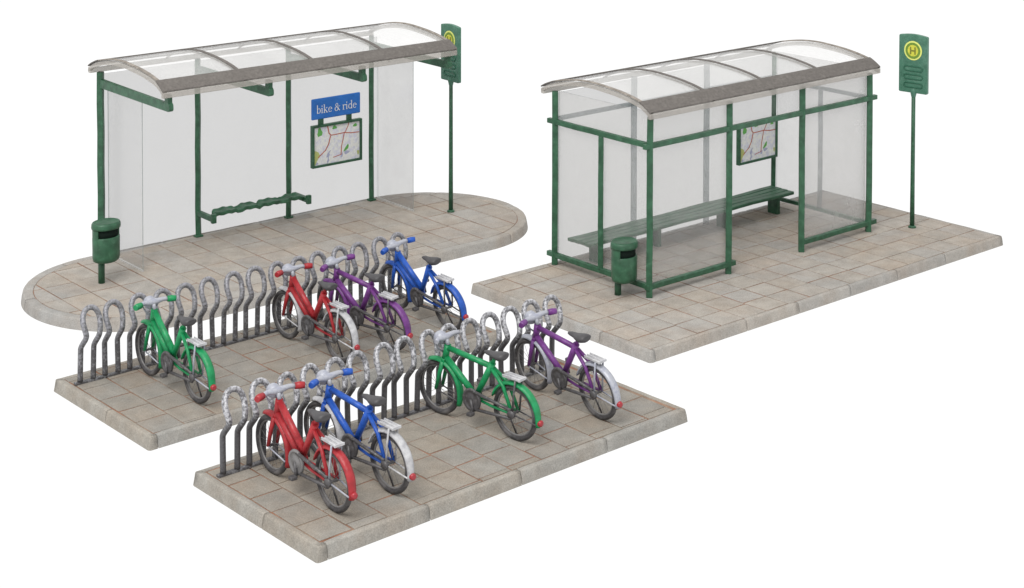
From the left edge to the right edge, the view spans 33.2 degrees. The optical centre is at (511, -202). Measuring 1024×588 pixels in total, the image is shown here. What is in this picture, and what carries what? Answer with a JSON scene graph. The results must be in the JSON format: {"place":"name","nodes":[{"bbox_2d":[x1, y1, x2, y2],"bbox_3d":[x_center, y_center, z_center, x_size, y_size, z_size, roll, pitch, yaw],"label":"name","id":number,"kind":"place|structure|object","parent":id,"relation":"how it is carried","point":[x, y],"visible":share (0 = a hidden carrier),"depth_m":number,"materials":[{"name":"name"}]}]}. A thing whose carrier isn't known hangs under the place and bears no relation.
{"place":"outdoors","nodes":[
{"label":"outdoors","id":0,"kind":"place"},
{"bbox_2d":[0,0,1023,587],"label":"ground","id":1,"kind":"structure","parent":0,"point":[872,438],"depth_m":24.82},
{"bbox_2d":[21,192,527,331],"bbox_3d":[-3.190,6.609,24.969,8.010,0.144,3.090,-2,3,-40],"label":"paved base","id":2,"kind":"object","parent":1,"relation":"on","point":[63,295],"visible":0.81,"depth_m":24.84,"materials":[{"name":"stone"}]},
{"bbox_2d":[91,218,120,283],"bbox_3d":[-5.501,6.164,23.290,0.347,0.867,0.423,2,3,37],"label":"litter bin","id":3,"kind":"object","parent":2,"relation":"on","point":[105,241],"visible":1,"depth_m":23.15,"materials":[{"name":"green metal"}]},
{"bbox_2d":[88,22,456,271],"bbox_3d":[-3.411,5.048,25.228,5.004,2.966,2.226,-2,3,-40],"label":"bus shelter","id":4,"kind":"object","parent":2,"relation":"on","point":[335,143],"visible":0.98,"depth_m":25.48,"materials":[{"name":"green paint"}]},
{"bbox_2d":[441,23,460,212],"bbox_3d":[-0.954,4.999,26.849,0.120,2.956,0.470,-1,3,-38],"label":"bus stop sign","id":5,"kind":"object","parent":2,"relation":"on","point":[452,33],"visible":0.77,"depth_m":26.81,"materials":[{"name":"green metal"}]},
{"bbox_2d":[54,290,501,450],"bbox_3d":[-2.712,6.768,20.696,4.980,0.144,2.230,-2,3,-41],"label":"paved base","id":6,"kind":"object","parent":1,"relation":"on","point":[142,408],"visible":0.45,"depth_m":19.91,"materials":[{"name":"stone"}]},
{"bbox_2d":[133,295,216,403],"bbox_3d":[-3.850,6.266,19.563,0.553,0.940,1.766,-2,3,-41],"label":"bicycle","id":7,"kind":"object","parent":6,"relation":"on","point":[167,352],"visible":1,"depth_m":19.48,"materials":[{"name":"green paint"}]},
{"bbox_2d":[74,232,407,385],"bbox_3d":[-3.177,6.220,21.182,4.746,0.920,0.212,-2,3,-41],"label":"bike rack","id":8,"kind":"object","parent":6,"relation":"on","point":[167,292],"visible":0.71,"depth_m":20.87,"materials":[{"name":"silver metal"}]},
{"bbox_2d":[272,263,359,362],"bbox_3d":[-2.396,6.224,20.796,0.553,0.940,1.766,-3,3,-42],"label":"bicycle","id":9,"kind":"object","parent":6,"relation":"on","point":[307,319],"visible":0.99,"depth_m":20.74,"materials":[{"name":"red paint"}]},
{"bbox_2d":[317,254,412,349],"bbox_3d":[-1.845,6.215,21.154,1.766,0.940,0.553,2,9,44],"label":"bicycle","id":10,"kind":"object","parent":6,"relation":"on","point":[356,312],"visible":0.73,"depth_m":20.99,"materials":[{"name":"purple paint"}]},
{"bbox_2d":[380,237,468,329],"bbox_3d":[-1.152,6.192,21.870,0.553,0.940,1.766,-13,10,-40],"label":"bicycle","id":11,"kind":"object","parent":6,"relation":"on","point":[416,291],"visible":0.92,"depth_m":21.80,"materials":[{"name":"blue paint"}]},
{"bbox_2d":[193,357,687,562],"bbox_3d":[-0.642,6.863,18.229,4.992,0.143,2.211,-2,3,-41],"label":"paved base","id":12,"kind":"object","parent":1,"relation":"on","point":[461,459],"visible":0.68,"depth_m":17.53,"materials":[{"name":"stone"}]},
{"bbox_2d":[254,381,357,512],"bbox_3d":[-2.045,6.368,16.885,0.587,0.940,1.766,-3,4,-40],"label":"bicycle","id":13,"kind":"object","parent":12,"relation":"on","point":[296,450],"visible":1,"depth_m":16.80,"materials":[{"name":"red paint"}]},
{"bbox_2d":[304,368,415,493],"bbox_3d":[-1.557,6.355,17.269,0.553,0.940,1.766,-4,4,-43],"label":"bicycle","id":14,"kind":"object","parent":12,"relation":"on","point":[353,445],"visible":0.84,"depth_m":17.09,"materials":[{"name":"blue paint"}]},
{"bbox_2d":[216,294,562,477],"bbox_3d":[-1.173,6.315,18.715,4.632,0.921,0.213,-2,3,-41],"label":"bike rack","id":15,"kind":"object","parent":12,"relation":"on","point":[395,357],"visible":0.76,"depth_m":18.61,"materials":[{"name":"silver metal"}]},
{"bbox_2d":[420,330,543,440],"bbox_3d":[-0.361,6.314,18.493,1.766,0.940,0.389,2,5,41],"label":"bicycle","id":16,"kind":"object","parent":12,"relation":"on","point":[471,398],"visible":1,"depth_m":18.40,"materials":[{"name":"green paint"}]},
{"bbox_2d":[514,308,622,419],"bbox_3d":[0.592,6.295,19.110,0.553,0.940,1.766,-9,8,-39],"label":"bicycle","id":17,"kind":"object","parent":12,"relation":"on","point":[558,375],"visible":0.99,"depth_m":19.02,"materials":[{"name":"purple paint"}]},
{"bbox_2d":[471,190,1002,362],"bbox_3d":[3.391,6.640,24.545,7.500,0.144,3.449,-2,3,-41],"label":"paved base","id":18,"kind":"object","parent":1,"relation":"on","point":[775,275],"visible":0.88,"depth_m":23.78,"materials":[{"name":"stone"}]},
{"bbox_2d":[610,237,637,295],"bbox_3d":[1.493,6.254,22.850,0.347,0.752,0.423,2,3,37],"label":"litter bin","id":19,"kind":"object","parent":18,"relation":"on","point":[623,261],"visible":1,"depth_m":22.70,"materials":[{"name":"green metal"}]},
{"bbox_2d":[568,185,793,262],"bbox_3d":[2.594,6.350,25.560,4.379,0.366,0.466,-2,3,-41],"label":"bench","id":20,"kind":"object","parent":18,"relation":"on","point":[771,195],"visible":0.87,"depth_m":25.45,"materials":[{"name":"green paint"}]},
{"bbox_2d":[541,39,879,297],"bbox_3d":[2.957,5.191,25.098,4.957,2.719,2.181,-2,3,-41],"label":"bus shelter","id":21,"kind":"object","parent":18,"relation":"on","point":[756,140],"visible":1,"depth_m":24.31,"materials":[{"name":"green paint"}]},
{"bbox_2d":[899,33,928,228],"bbox_3d":[6.082,5.044,26.049,0.470,2.956,0.120,2,3,40],"label":"bus stop sign","id":22,"kind":"object","parent":18,"relation":"on","point":[913,64],"visible":1,"depth_m":26.02,"materials":[{"name":"green metal"}]}
]}

